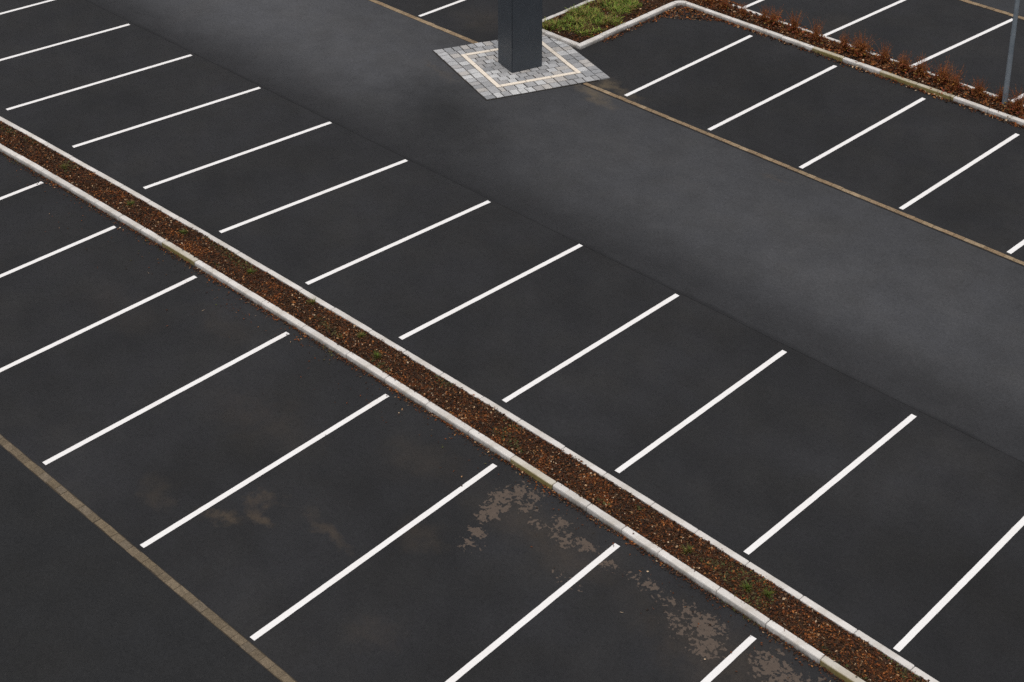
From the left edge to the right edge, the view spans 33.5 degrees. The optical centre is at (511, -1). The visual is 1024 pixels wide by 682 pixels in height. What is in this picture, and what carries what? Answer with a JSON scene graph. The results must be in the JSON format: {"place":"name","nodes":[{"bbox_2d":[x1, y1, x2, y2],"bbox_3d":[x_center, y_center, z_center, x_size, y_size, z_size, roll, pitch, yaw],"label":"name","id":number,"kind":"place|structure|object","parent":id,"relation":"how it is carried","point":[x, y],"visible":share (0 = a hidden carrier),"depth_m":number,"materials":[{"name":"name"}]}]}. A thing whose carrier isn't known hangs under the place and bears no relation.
{"place":"outdoors","nodes":[
{"label":"outdoors","id":0,"kind":"place"},
{"bbox_2d":[0,0,1023,681],"bbox_3d":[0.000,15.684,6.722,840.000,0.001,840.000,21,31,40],"label":"ground","id":1,"kind":"structure","parent":0,"point":[894,540],"depth_m":28.30,"materials":[{"name":"black asphalt"}]},
{"bbox_2d":[0,182,42,199],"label":"parking line","id":2,"kind":"object","parent":1,"relation":"on","point":[18,191],"visible":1,"depth_m":34.33,"materials":[{"name":"paint"}]},
{"bbox_2d":[0,0,52,14],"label":"parking line","id":3,"kind":"object","parent":1,"relation":"on","point":[25,6],"visible":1,"depth_m":42.88,"materials":[{"name":"paint"}]},
{"bbox_2d":[0,226,115,277],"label":"parking line","id":4,"kind":"object","parent":1,"relation":"on","point":[55,252],"visible":1,"depth_m":32.17,"materials":[{"name":"paint"}]},
{"bbox_2d":[0,24,129,60],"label":"parking line","id":5,"kind":"object","parent":1,"relation":"on","point":[64,42],"visible":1,"depth_m":40.90,"materials":[{"name":"paint"}]},
{"bbox_2d":[0,276,196,371],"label":"parking line","id":6,"kind":"object","parent":1,"relation":"on","point":[93,325],"visible":1,"depth_m":29.96,"materials":[{"name":"paint"}]},
{"bbox_2d":[7,54,191,109],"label":"parking line","id":7,"kind":"object","parent":1,"relation":"on","point":[64,92],"visible":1,"depth_m":38.89,"materials":[{"name":"paint"}]},
{"bbox_2d":[0,445,280,681],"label":"lane","id":8,"kind":"structure","parent":1,"relation":"on","point":[83,598],"depth_m":23.53,"materials":[{"name":"grey asphalt"}]},
{"bbox_2d":[0,434,296,681],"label":"brick edging","id":9,"kind":"object","parent":1,"relation":"on","point":[207,613],"visible":1,"depth_m":24.36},
{"bbox_2d":[43,332,288,464],"bbox_3d":[-5.598,6.518,28.098,0.101,0.001,4.890,20,31,39],"label":"parking line","id":10,"kind":"object","parent":1,"relation":"on","point":[139,412],"visible":1,"depth_m":27.95,"materials":[{"name":"paint"}]},
{"bbox_2d":[72,87,259,147],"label":"parking line","id":11,"kind":"object","parent":1,"relation":"on","point":[159,119],"visible":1,"depth_m":37.28,"materials":[{"name":"paint"}]},
{"bbox_2d":[143,122,330,188],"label":"parking line","id":12,"kind":"object","parent":1,"relation":"on","point":[230,157],"visible":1,"depth_m":35.68,"materials":[{"name":"paint"}]},
{"bbox_2d":[140,394,388,547],"bbox_3d":[-3.721,7.238,26.417,0.101,0.001,4.922,20,30,38],"label":"parking line","id":13,"kind":"object","parent":1,"relation":"on","point":[254,477],"visible":1,"depth_m":26.27,"materials":[{"name":"paint"}]},
{"bbox_2d":[219,159,406,232],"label":"parking line","id":14,"kind":"object","parent":1,"relation":"on","point":[309,197],"visible":1,"depth_m":34.10,"materials":[{"name":"paint"}]},
{"bbox_2d":[250,464,496,640],"bbox_3d":[-1.895,7.948,24.762,0.101,0.001,4.904,19,30,38],"label":"parking line","id":15,"kind":"object","parent":1,"relation":"on","point":[333,580],"visible":1,"depth_m":24.59,"materials":[{"name":"paint"}]},
{"bbox_2d":[305,200,489,284],"bbox_3d":[-2.107,4.611,32.549,4.469,0.001,0.101,-20,30,-38],"label":"parking line","id":16,"kind":"object","parent":1,"relation":"on","point":[395,243],"visible":1,"depth_m":32.45,"materials":[{"name":"paint"}]},
{"bbox_2d":[369,0,478,43],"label":"brick edging","id":17,"kind":"object","parent":1,"relation":"on","point":[425,22],"visible":1,"depth_m":42.03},
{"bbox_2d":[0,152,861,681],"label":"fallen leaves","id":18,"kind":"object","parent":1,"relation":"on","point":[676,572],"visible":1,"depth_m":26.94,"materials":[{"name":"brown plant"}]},
{"bbox_2d":[0,144,864,681],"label":"kerb","id":19,"kind":"structure","parent":1,"relation":"on","point":[768,624],"depth_m":26.91,"materials":[{"name":"concrete"}]},
{"bbox_2d":[418,0,464,16],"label":"parking line","id":20,"kind":"object","parent":1,"relation":"on","point":[445,6],"visible":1,"depth_m":42.79,"materials":[{"name":"paint"}]},
{"bbox_2d":[0,121,929,681],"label":"leaf litter","id":21,"kind":"object","parent":1,"relation":"on","point":[492,411],"visible":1,"depth_m":27.09,"materials":[{"name":"brown plant"}]},
{"bbox_2d":[357,332,367,337],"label":"weed tuft","id":22,"kind":"object","parent":21,"relation":"on","point":[361,335],"visible":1,"depth_m":29.48,"materials":[{"name":"green plant"}]},
{"bbox_2d":[373,349,380,358],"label":"weed tuft","id":23,"kind":"object","parent":21,"relation":"on","point":[376,354],"visible":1,"depth_m":28.93,"materials":[{"name":"green plant"}]},
{"bbox_2d":[680,544,696,553],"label":"weed tuft","id":24,"kind":"object","parent":21,"relation":"on","point":[688,548],"visible":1,"depth_m":24.54,"materials":[{"name":"plant"}]},
{"bbox_2d":[741,581,752,591],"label":"weed tuft","id":25,"kind":"object","parent":21,"relation":"on","point":[748,585],"visible":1,"depth_m":23.85,"materials":[{"name":"green plant"}]},
{"bbox_2d":[761,587,774,599],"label":"weed tuft","id":26,"kind":"object","parent":21,"relation":"on","point":[766,593],"visible":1,"depth_m":23.73,"materials":[{"name":"green plant"}]},
{"bbox_2d":[0,116,938,681],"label":"kerb","id":27,"kind":"structure","parent":1,"relation":"on","point":[878,646],"depth_m":27.14,"materials":[{"name":"concrete"}]},
{"bbox_2d":[399,244,582,339],"bbox_3d":[-0.311,5.279,30.990,4.494,0.001,0.101,-21,31,-39],"label":"parking line","id":28,"kind":"object","parent":1,"relation":"on","point":[450,312],"visible":1,"depth_m":30.90,"materials":[{"name":"paint"}]},
{"bbox_2d":[432,34,609,100],"bbox_3d":[0.181,1.514,39.767,3.293,0.054,2.949,-9,25,-20],"label":"paved pad","id":29,"kind":"object","parent":1,"relation":"on","point":[482,71],"visible":0.81,"depth_m":39.41,"materials":[{"name":"stone"}]},
{"bbox_2d":[498,0,541,72],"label":"column","id":30,"kind":"structure","parent":29,"relation":"on","point":[519,35],"depth_m":39.13,"materials":[{"name":"black concrete"}]},
{"bbox_2d":[445,543,619,681],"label":"parking line","id":31,"kind":"object","parent":1,"relation":"on","point":[462,671],"visible":1,"depth_m":23.48,"materials":[{"name":"paint"}]},
{"bbox_2d":[87,0,1023,462],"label":"lane","id":32,"kind":"structure","parent":1,"relation":"on","point":[917,316],"depth_m":33.81,"materials":[{"name":"grey asphalt"}]},
{"bbox_2d":[542,29,578,47],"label":"kerb","id":33,"kind":"structure","parent":1,"relation":"on","point":[569,42],"depth_m":40.94,"materials":[{"name":"concrete"}]},
{"bbox_2d":[542,0,593,21],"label":"kerb","id":34,"kind":"structure","parent":1,"relation":"on","point":[557,14],"depth_m":42.32,"materials":[{"name":"concrete"}]},
{"bbox_2d":[503,294,678,401],"bbox_3d":[1.433,5.968,29.382,0.101,0.001,4.450,21,31,40],"label":"parking line","id":35,"kind":"object","parent":1,"relation":"on","point":[583,352],"visible":1,"depth_m":29.27,"materials":[{"name":"paint"}]},
{"bbox_2d":[542,0,677,42],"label":"planting bed","id":36,"kind":"object","parent":1,"relation":"on","point":[626,19],"visible":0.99,"depth_m":42.11,"materials":[{"name":"plant"}]},
{"bbox_2d":[542,0,641,36],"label":"ground cover","id":37,"kind":"object","parent":36,"relation":"on","point":[595,11],"visible":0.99,"depth_m":41.97,"materials":[{"name":"green plant"}]},
{"bbox_2d":[576,2,675,49],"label":"kerb","id":38,"kind":"structure","parent":1,"relation":"on","point":[620,28],"depth_m":41.60,"materials":[{"name":"concrete"}]},
{"bbox_2d":[673,0,687,5],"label":"kerb","id":39,"kind":"structure","parent":1,"relation":"on","point":[680,2],"depth_m":42.93,"materials":[{"name":"concrete"}]},
{"bbox_2d":[625,35,751,95],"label":"parking line","id":40,"kind":"object","parent":1,"relation":"on","point":[686,66],"visible":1,"depth_m":39.67,"materials":[{"name":"paint"}]},
{"bbox_2d":[615,350,786,472],"bbox_3d":[3.152,6.664,27.758,0.101,0.001,4.430,21,31,39],"label":"parking line","id":41,"kind":"object","parent":1,"relation":"on","point":[657,442],"visible":1,"depth_m":27.65,"materials":[{"name":"paint"}]},
{"bbox_2d":[701,635,755,681],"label":"parking line","id":42,"kind":"object","parent":1,"relation":"on","point":[728,660],"visible":1,"depth_m":22.74,"materials":[{"name":"paint"}]},
{"bbox_2d":[744,0,762,7],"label":"parking line","id":43,"kind":"object","parent":1,"relation":"on","point":[751,4],"visible":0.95,"depth_m":43.08,"materials":[{"name":"paint"}]},
{"bbox_2d":[708,65,836,129],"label":"parking line","id":44,"kind":"object","parent":1,"relation":"on","point":[770,98],"visible":1,"depth_m":38.14,"materials":[{"name":"paint"}]},
{"bbox_2d":[584,83,1023,265],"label":"brick edging","id":45,"kind":"object","parent":1,"relation":"on","point":[1018,261],"visible":1,"depth_m":34.80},
{"bbox_2d":[603,6,1023,126],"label":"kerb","id":46,"kind":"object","parent":1,"relation":"on","point":[800,48],"visible":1,"depth_m":41.15,"materials":[{"name":"grey concrete"}]},
{"bbox_2d":[743,414,916,554],"bbox_3d":[4.954,7.372,26.105,0.101,0.001,4.500,21,31,40],"label":"parking line","id":47,"kind":"object","parent":1,"relation":"on","point":[819,492],"visible":1,"depth_m":25.97,"materials":[{"name":"paint"}]},
{"bbox_2d":[685,2,1023,125],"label":"kerb","id":48,"kind":"structure","parent":1,"relation":"on","point":[908,82],"depth_m":39.59,"materials":[{"name":"concrete"}]},
{"bbox_2d":[688,0,1023,119],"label":"planting bed","id":49,"kind":"object","parent":1,"relation":"on","point":[933,79],"visible":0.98,"depth_m":39.70,"materials":[{"name":"brown plant"}]},
{"bbox_2d":[693,0,721,4],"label":"dry plant","id":50,"kind":"object","parent":49,"relation":"on","point":[710,1],"visible":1,"depth_m":42.84,"materials":[{"name":"brown plant"}]},
{"bbox_2d":[716,0,730,11],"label":"dry plant","id":51,"kind":"object","parent":49,"relation":"on","point":[724,5],"visible":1,"depth_m":42.50,"materials":[{"name":"brown plant"}]},
{"bbox_2d":[735,3,750,18],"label":"dry plant","id":52,"kind":"object","parent":49,"relation":"on","point":[743,12],"visible":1,"depth_m":42.14,"materials":[{"name":"brown plant"}]},
{"bbox_2d":[753,7,768,22],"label":"dry plant","id":53,"kind":"object","parent":49,"relation":"on","point":[761,17],"visible":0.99,"depth_m":41.84,"materials":[{"name":"brown plant"}]},
{"bbox_2d":[757,5,786,29],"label":"dry plant","id":54,"kind":"object","parent":49,"relation":"on","point":[773,19],"visible":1,"depth_m":41.59,"materials":[{"name":"brown plant"}]},
{"bbox_2d":[777,12,810,35],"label":"dry plant","id":55,"kind":"object","parent":49,"relation":"on","point":[793,27],"visible":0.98,"depth_m":41.18,"materials":[{"name":"brown plant"}]},
{"bbox_2d":[799,17,830,44],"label":"dry plant","id":56,"kind":"object","parent":49,"relation":"on","point":[816,34],"visible":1,"depth_m":40.69,"materials":[{"name":"brown plant"}]},
{"bbox_2d":[833,29,853,57],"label":"dry plant","id":57,"kind":"object","parent":49,"relation":"on","point":[842,44],"visible":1,"depth_m":40.24,"materials":[{"name":"brown plant"}]},
{"bbox_2d":[828,29,880,61],"bbox_3d":[8.187,1.039,39.991,1.165,0.593,0.934,-9,25,-21],"label":"dry plant","id":58,"kind":"object","parent":49,"relation":"on","point":[861,48],"visible":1,"depth_m":39.98,"materials":[{"name":"brown plant"}]},
{"bbox_2d":[869,41,896,65],"bbox_3d":[8.709,1.205,39.686,0.751,0.529,0.791,1,23,3],"label":"dry plant","id":59,"kind":"object","parent":49,"relation":"on","point":[884,56],"visible":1,"depth_m":39.65,"materials":[{"name":"brown plant"}]},
{"bbox_2d":[884,51,922,79],"bbox_3d":[9.048,1.422,39.221,0.998,0.479,0.990,-3,23,-7],"label":"dry plant","id":60,"kind":"object","parent":49,"relation":"on","point":[904,64],"visible":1,"depth_m":39.19,"materials":[{"name":"brown plant"}]},
{"bbox_2d":[907,51,933,80],"bbox_3d":[9.364,1.508,38.948,0.696,0.549,0.867,13,27,28],"label":"dry plant","id":61,"kind":"object","parent":49,"relation":"on","point":[920,70],"visible":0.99,"depth_m":38.92,"materials":[{"name":"brown plant"}]},
{"bbox_2d":[927,55,963,88],"bbox_3d":[9.811,1.629,38.608,0.949,0.582,0.869,0,23,1],"label":"dry plant","id":62,"kind":"object","parent":49,"relation":"on","point":[943,76],"visible":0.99,"depth_m":38.60,"materials":[{"name":"brown plant"}]},
{"bbox_2d":[936,64,971,96],"bbox_3d":[9.940,1.782,38.227,0.866,0.599,0.764,-8,24,-18],"label":"dry plant","id":63,"kind":"object","parent":49,"relation":"on","point":[955,83],"visible":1,"depth_m":38.24,"materials":[{"name":"brown plant"}]},
{"bbox_2d":[959,76,992,101],"bbox_3d":[10.426,1.946,37.993,0.786,0.494,0.630,15,28,32],"label":"dry plant","id":64,"kind":"object","parent":49,"relation":"on","point":[978,91],"visible":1,"depth_m":37.97,"materials":[{"name":"brown plant"}]},
{"bbox_2d":[992,87,1010,104],"bbox_3d":[10.857,2.098,37.712,0.649,0.421,0.594,-9,25,-21],"label":"dry plant","id":65,"kind":"object","parent":49,"relation":"on","point":[999,97],"visible":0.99,"depth_m":37.74,"materials":[{"name":"brown plant"}]},
{"bbox_2d":[997,87,1023,118],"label":"dry plant","id":66,"kind":"object","parent":49,"relation":"on","point":[1017,107],"visible":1,"depth_m":37.23,"materials":[{"name":"brown plant"}]},
{"bbox_2d":[1002,0,1019,104],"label":"metal post","id":67,"kind":"object","parent":49,"relation":"on","point":[1011,50],"visible":0.91,"depth_m":37.16,"materials":[{"name":"metal"}]},
{"bbox_2d":[799,98,924,168],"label":"parking line","id":68,"kind":"object","parent":1,"relation":"on","point":[860,134],"visible":1,"depth_m":36.59,"materials":[{"name":"paint"}]},
{"bbox_2d":[824,0,904,35],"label":"parking line","id":69,"kind":"object","parent":1,"relation":"on","point":[862,18],"visible":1,"depth_m":42.24,"materials":[{"name":"paint"}]},
{"bbox_2d":[732,4,1023,106],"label":"kerb","id":70,"kind":"structure","parent":1,"relation":"on","point":[829,38],"depth_m":40.82,"materials":[{"name":"concrete"}]},
{"bbox_2d":[893,516,1023,651],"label":"parking line","id":71,"kind":"object","parent":1,"relation":"on","point":[950,595],"visible":1,"depth_m":23.98,"materials":[{"name":"paint"}]},
{"bbox_2d":[899,133,1018,208],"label":"parking line","id":72,"kind":"object","parent":1,"relation":"on","point":[946,179],"visible":1,"depth_m":35.01,"materials":[{"name":"paint"}]},
{"bbox_2d":[911,18,1012,65],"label":"parking line","id":73,"kind":"object","parent":1,"relation":"on","point":[968,39],"visible":0.9,"depth_m":40.96,"materials":[{"name":"paint"}]},
{"bbox_2d":[960,0,1023,19],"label":"brick edging","id":74,"kind":"object","parent":1,"relation":"on","point":[992,9],"visible":0.94,"depth_m":42.76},
{"bbox_2d":[970,0,1023,16],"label":"lane","id":75,"kind":"structure","parent":1,"relation":"on","point":[1006,5],"depth_m":43.02,"materials":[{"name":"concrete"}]},
{"bbox_2d":[1007,240,1023,253],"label":"parking line","id":76,"kind":"object","parent":1,"relation":"on","point":[1015,247],"visible":1,"depth_m":32.32,"materials":[{"name":"paint"}]}
]}

